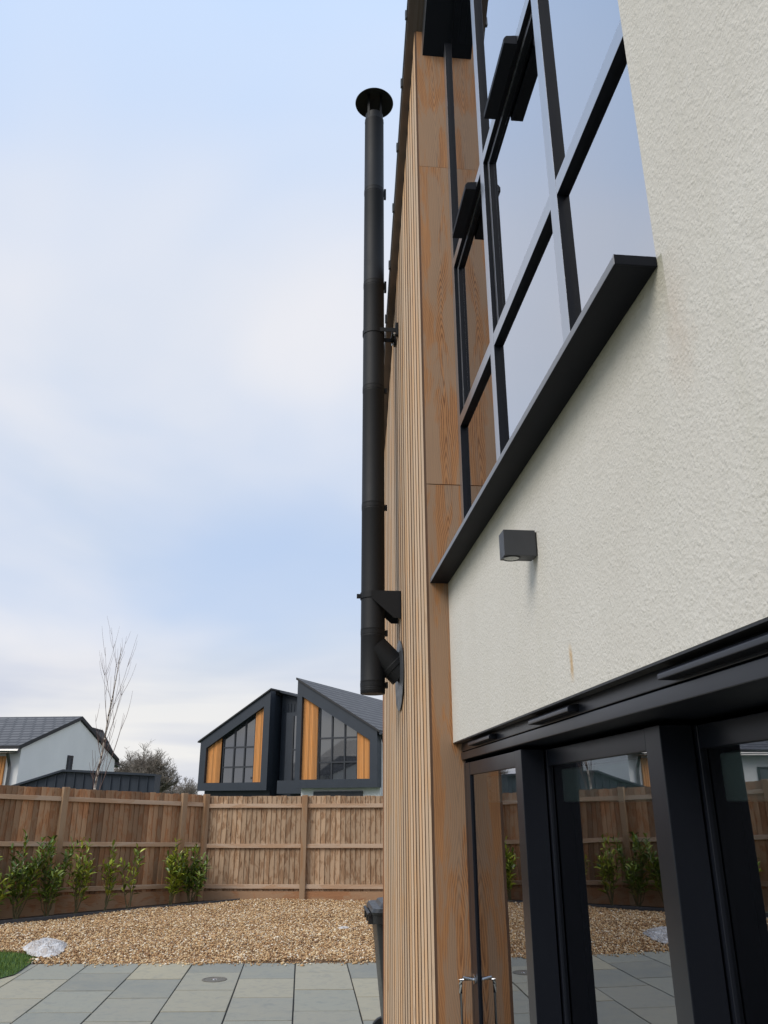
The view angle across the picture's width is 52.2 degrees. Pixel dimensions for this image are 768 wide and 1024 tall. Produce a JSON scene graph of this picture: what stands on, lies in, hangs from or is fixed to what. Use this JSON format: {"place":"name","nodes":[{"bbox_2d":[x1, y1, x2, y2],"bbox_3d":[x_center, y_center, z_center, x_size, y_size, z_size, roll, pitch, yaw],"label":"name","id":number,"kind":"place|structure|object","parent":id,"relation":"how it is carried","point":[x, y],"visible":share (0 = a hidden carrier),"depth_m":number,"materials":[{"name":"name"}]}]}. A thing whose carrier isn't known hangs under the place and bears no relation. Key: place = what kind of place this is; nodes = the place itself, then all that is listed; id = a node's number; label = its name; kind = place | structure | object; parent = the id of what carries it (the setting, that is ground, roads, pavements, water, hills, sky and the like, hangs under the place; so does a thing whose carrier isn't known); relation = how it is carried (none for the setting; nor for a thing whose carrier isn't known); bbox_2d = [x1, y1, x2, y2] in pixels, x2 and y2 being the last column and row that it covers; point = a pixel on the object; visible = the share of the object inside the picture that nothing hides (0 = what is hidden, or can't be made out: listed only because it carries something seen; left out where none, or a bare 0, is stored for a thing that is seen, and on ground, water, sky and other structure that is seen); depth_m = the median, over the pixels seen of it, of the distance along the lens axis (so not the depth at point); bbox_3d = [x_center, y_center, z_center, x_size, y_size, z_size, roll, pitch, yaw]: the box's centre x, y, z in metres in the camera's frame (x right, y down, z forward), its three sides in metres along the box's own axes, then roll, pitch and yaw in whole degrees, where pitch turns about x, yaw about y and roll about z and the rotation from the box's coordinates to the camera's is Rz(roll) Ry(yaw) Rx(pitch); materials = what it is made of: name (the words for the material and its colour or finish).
{"place":"outdoors","nodes":[
{"label":"outdoors","id":0,"kind":"place"},
{"bbox_2d":[0,948,35,977],"bbox_3d":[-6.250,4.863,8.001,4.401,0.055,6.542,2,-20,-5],"label":"lawn grass","id":1,"kind":"structure","parent":0,"point":[17,955],"depth_m":9.41,"materials":[{"name":"green plant"}]},
{"bbox_2d":[0,901,206,920],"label":"soil bed","id":2,"kind":"object","parent":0,"point":[102,910],"depth_m":13.87,"materials":[{"name":"brown soil"}]},
{"bbox_2d":[0,856,12,910],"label":"laurel shrub","id":3,"kind":"object","parent":2,"relation":"on","point":[2,891],"visible":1,"depth_m":12.62,"materials":[{"name":"green plant"}]},
{"bbox_2d":[4,829,56,918],"bbox_3d":[-5.883,5.979,12.919,0.790,1.412,0.540,2,-20,-5],"label":"laurel shrub","id":4,"kind":"object","parent":2,"relation":"on","point":[28,871],"visible":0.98,"depth_m":12.91,"materials":[{"name":"green plant"}]},
{"bbox_2d":[33,835,81,916],"bbox_3d":[-5.558,6.164,13.258,0.721,1.301,0.735,-5,-21,14],"label":"laurel shrub","id":5,"kind":"object","parent":2,"relation":"on","point":[55,876],"visible":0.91,"depth_m":13.16,"materials":[{"name":"green plant"}]},
{"bbox_2d":[65,837,96,913],"bbox_3d":[-5.245,6.282,13.510,0.575,1.250,0.486,2,-20,-5],"label":"laurel shrub","id":6,"kind":"object","parent":2,"relation":"on","point":[79,870],"visible":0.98,"depth_m":13.51,"materials":[{"name":"green plant"}]},
{"bbox_2d":[97,839,120,910],"bbox_3d":[-4.856,6.464,13.934,0.371,1.201,0.416,-9,-22,24],"label":"laurel shrub","id":7,"kind":"object","parent":2,"relation":"on","point":[110,871],"visible":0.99,"depth_m":13.91,"materials":[{"name":"green plant"}]},
{"bbox_2d":[116,843,144,908],"bbox_3d":[-4.606,6.614,14.234,0.541,1.127,0.388,-6,-21,16],"label":"laurel shrub","id":8,"kind":"object","parent":2,"relation":"on","point":[138,861],"visible":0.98,"depth_m":14.24,"materials":[{"name":"green plant"}]},
{"bbox_2d":[163,838,190,904],"bbox_3d":[-3.910,6.758,14.722,0.568,1.197,0.612,2,-20,-5],"label":"laurel shrub","id":9,"kind":"object","parent":2,"relation":"on","point":[174,872],"visible":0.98,"depth_m":14.66,"materials":[{"name":"green plant"}]},
{"bbox_2d":[179,843,212,902],"bbox_3d":[-3.617,6.916,14.976,0.691,1.079,0.667,2,-20,-5],"label":"laurel shrub","id":10,"kind":"object","parent":2,"relation":"on","point":[189,881],"visible":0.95,"depth_m":14.90,"materials":[{"name":"green plant"}]},
{"bbox_2d":[0,898,375,967],"bbox_3d":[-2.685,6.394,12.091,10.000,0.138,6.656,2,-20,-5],"label":"gravel","id":11,"kind":"structure","parent":0,"point":[227,931],"depth_m":11.34,"materials":[{"name":"beige gravel"}]},
{"bbox_2d":[23,937,66,957],"bbox_3d":[-4.422,5.634,10.198,0.541,0.105,1.377,6,-21,-16],"label":"white boulder","id":12,"kind":"object","parent":11,"relation":"on","point":[46,947],"visible":1,"depth_m":9.99,"materials":[{"name":"white stone"}]},
{"bbox_2d":[0,963,380,1023],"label":"patio","id":13,"kind":"structure","parent":0,"point":[142,994],"depth_m":7.85,"materials":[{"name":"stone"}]},
{"bbox_2d":[202,977,226,981],"bbox_3d":[-1.841,5.071,8.505,0.270,0.015,0.270,2,-20,-5],"label":"drain cover","id":14,"kind":"object","parent":13,"relation":"on","point":[214,979],"visible":1,"depth_m":8.50,"materials":[{"name":"metal"}]},
{"bbox_2d":[364,897,382,1023],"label":"wheelie bin","id":15,"kind":"object","parent":13,"relation":"on","point":[373,912],"visible":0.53,"depth_m":6.08,"materials":[{"name":"plastic"}]},
{"bbox_2d":[0,0,406,794],"label":"sky","id":16,"kind":"structure","parent":0,"point":[182,181],"materials":[{"name":"blue"}]},
{"label":"terrain","id":17,"kind":"structure","parent":0,"visible":0},
{"bbox_2d":[0,716,119,784],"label":"white house","id":18,"kind":"structure","parent":17,"relation":"on","point":[32,747],"depth_m":25.43,"materials":[{"name":"paint"}]},
{"bbox_2d":[66,755,73,769],"bbox_3d":[-10.516,8.552,26.078,0.094,0.850,0.400,-2,-20,4],"label":"window","id":19,"kind":"structure","parent":18,"relation":"in","point":[69,763],"depth_m":26.10,"materials":[{"name":"grey glass"}]},
{"bbox_2d":[14,769,161,792],"bbox_3d":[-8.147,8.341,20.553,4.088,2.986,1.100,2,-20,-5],"label":"garden garage","id":20,"kind":"structure","parent":17,"relation":"on","point":[123,781],"depth_m":20.60,"materials":[{"name":"grey metal"}]},
{"bbox_2d":[0,785,209,918],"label":"fence","id":21,"kind":"object","parent":17,"relation":"on","point":[153,825],"visible":0.67,"depth_m":14.31,"materials":[{"name":"brown wood"}]},
{"bbox_2d":[89,617,136,789],"bbox_3d":[-5.528,4.787,15.589,0.770,5.493,0.618,9,-22,-24],"label":"birch tree","id":22,"kind":"object","parent":17,"relation":"on","point":[112,702],"visible":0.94,"depth_m":15.82,"materials":[{"name":"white plant"}]},
{"bbox_2d":[0,899,239,924],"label":"bed edging","id":23,"kind":"object","parent":17,"relation":"on","point":[45,918],"visible":0.45,"depth_m":13.14,"materials":[{"name":"brown wood"}]},
{"bbox_2d":[114,740,181,792],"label":"bare tree","id":24,"kind":"object","parent":17,"relation":"on","point":[151,765],"visible":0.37,"depth_m":84.88,"materials":[{"name":"brown plant"}]},
{"bbox_2d":[163,782,185,793],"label":"bare tree","id":25,"kind":"object","parent":17,"relation":"on","point":[176,790],"visible":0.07,"depth_m":103.45,"materials":[{"name":"grey plant"}]},
{"bbox_2d":[174,776,201,794],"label":"bare tree","id":26,"kind":"object","parent":17,"relation":"on","point":[192,789],"visible":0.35,"depth_m":108.39,"materials":[{"name":"grey plant"}]},
{"bbox_2d":[197,678,382,795],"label":"neighbour house","id":27,"kind":"structure","parent":17,"relation":"on","point":[310,738],"depth_m":37.47,"materials":[{"name":"grey metal"}]},
{"bbox_2d":[221,715,255,782],"bbox_3d":[-7.152,11.681,38.742,1.900,3.215,0.100,-9,-22,23],"label":"window","id":28,"kind":"structure","parent":27,"relation":"in","point":[238,747],"depth_m":38.64,"materials":[{"name":"grey"}]},
{"bbox_2d":[290,716,296,779],"bbox_3d":[-4.047,11.370,37.817,0.900,3.000,0.100,-9,-22,23],"label":"window","id":29,"kind":"structure","parent":27,"relation":"in","point":[293,750],"depth_m":37.92,"materials":[{"name":"grey"}]},
{"bbox_2d":[318,708,357,779],"bbox_3d":[-2.074,10.487,35.779,2.030,3.250,0.100,-9,-22,23],"label":"window","id":30,"kind":"structure","parent":27,"relation":"in","point":[337,747],"depth_m":35.67,"materials":[{"name":"grey"}]},
{"bbox_2d":[313,791,362,795],"bbox_3d":[-2.072,13.132,34.929,2.450,1.280,0.099,-9,-22,23],"label":"window","id":31,"kind":"structure","parent":27,"relation":"in","point":[315,793],"depth_m":35.06,"materials":[{"name":"black glass"}]},
{"bbox_2d":[203,795,382,902],"bbox_3d":[1.027,6.652,15.332,9.275,2.105,0.126,-1,-20,3],"label":"fence","id":32,"kind":"object","parent":17,"relation":"on","point":[302,847],"visible":0.34,"depth_m":15.51,"materials":[{"name":"brown wood"}]},
{"bbox_2d":[383,0,767,1023],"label":"house","id":33,"kind":"structure","parent":17,"relation":"on","point":[577,356],"depth_m":2.68,"materials":[{"name":"white paint"}]},
{"bbox_2d":[355,88,403,710],"bbox_3d":[-0.029,-1.220,6.221,0.430,5.465,0.442,-5,-21,14],"label":"flue chimney","id":34,"kind":"object","parent":33,"relation":"attached to","point":[381,658],"visible":1,"depth_m":5.88,"materials":[{"name":"metal"}]},
{"bbox_2d":[488,773,516,801],"bbox_3d":[0.568,1.189,3.384,0.060,0.122,0.850,2,-20,-5],"label":"roller blind","id":35,"kind":"object","parent":33,"relation":"attached to","point":[502,788],"visible":0.45,"depth_m":3.48,"materials":[{"name":"fabric"}]},
{"bbox_2d":[459,749,562,1023],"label":"sliding door","id":36,"kind":"structure","parent":33,"relation":"in","point":[544,995],"depth_m":2.91,"materials":[{"name":"metal"}]},
{"bbox_2d":[499,530,537,561],"bbox_3d":[0.453,0.115,2.637,0.115,0.094,0.065,2,-20,-5],"label":"wall lamp","id":37,"kind":"object","parent":33,"relation":"attached to","point":[517,545],"visible":1,"depth_m":2.61,"materials":[{"name":"black plastic"}]},
{"bbox_2d":[444,0,655,521],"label":"window","id":38,"kind":"structure","parent":33,"relation":"in","point":[546,181],"depth_m":3.34,"materials":[{"name":"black glass"}]},
{"bbox_2d":[562,758,651,801],"bbox_3d":[0.726,0.865,2.513,0.060,0.122,0.950,2,-20,-5],"label":"roller blind","id":39,"kind":"object","parent":33,"relation":"attached to","point":[625,781],"visible":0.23,"depth_m":2.44,"materials":[{"name":"fabric"}]},
{"bbox_2d":[543,725,730,1023],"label":"sliding door","id":40,"kind":"structure","parent":33,"relation":"in","point":[697,968],"depth_m":1.96,"materials":[{"name":"metal"}]},
{"bbox_2d":[691,711,767,1023],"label":"sliding door","id":41,"kind":"structure","parent":33,"relation":"in","point":[738,926],"depth_m":1.86,"materials":[{"name":"metal"}]},
{"bbox_2d":[720,747,767,801],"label":"roller blind","id":42,"kind":"object","parent":33,"relation":"attached to","point":[745,775],"visible":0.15,"depth_m":1.86,"materials":[{"name":"fabric"}]}
]}

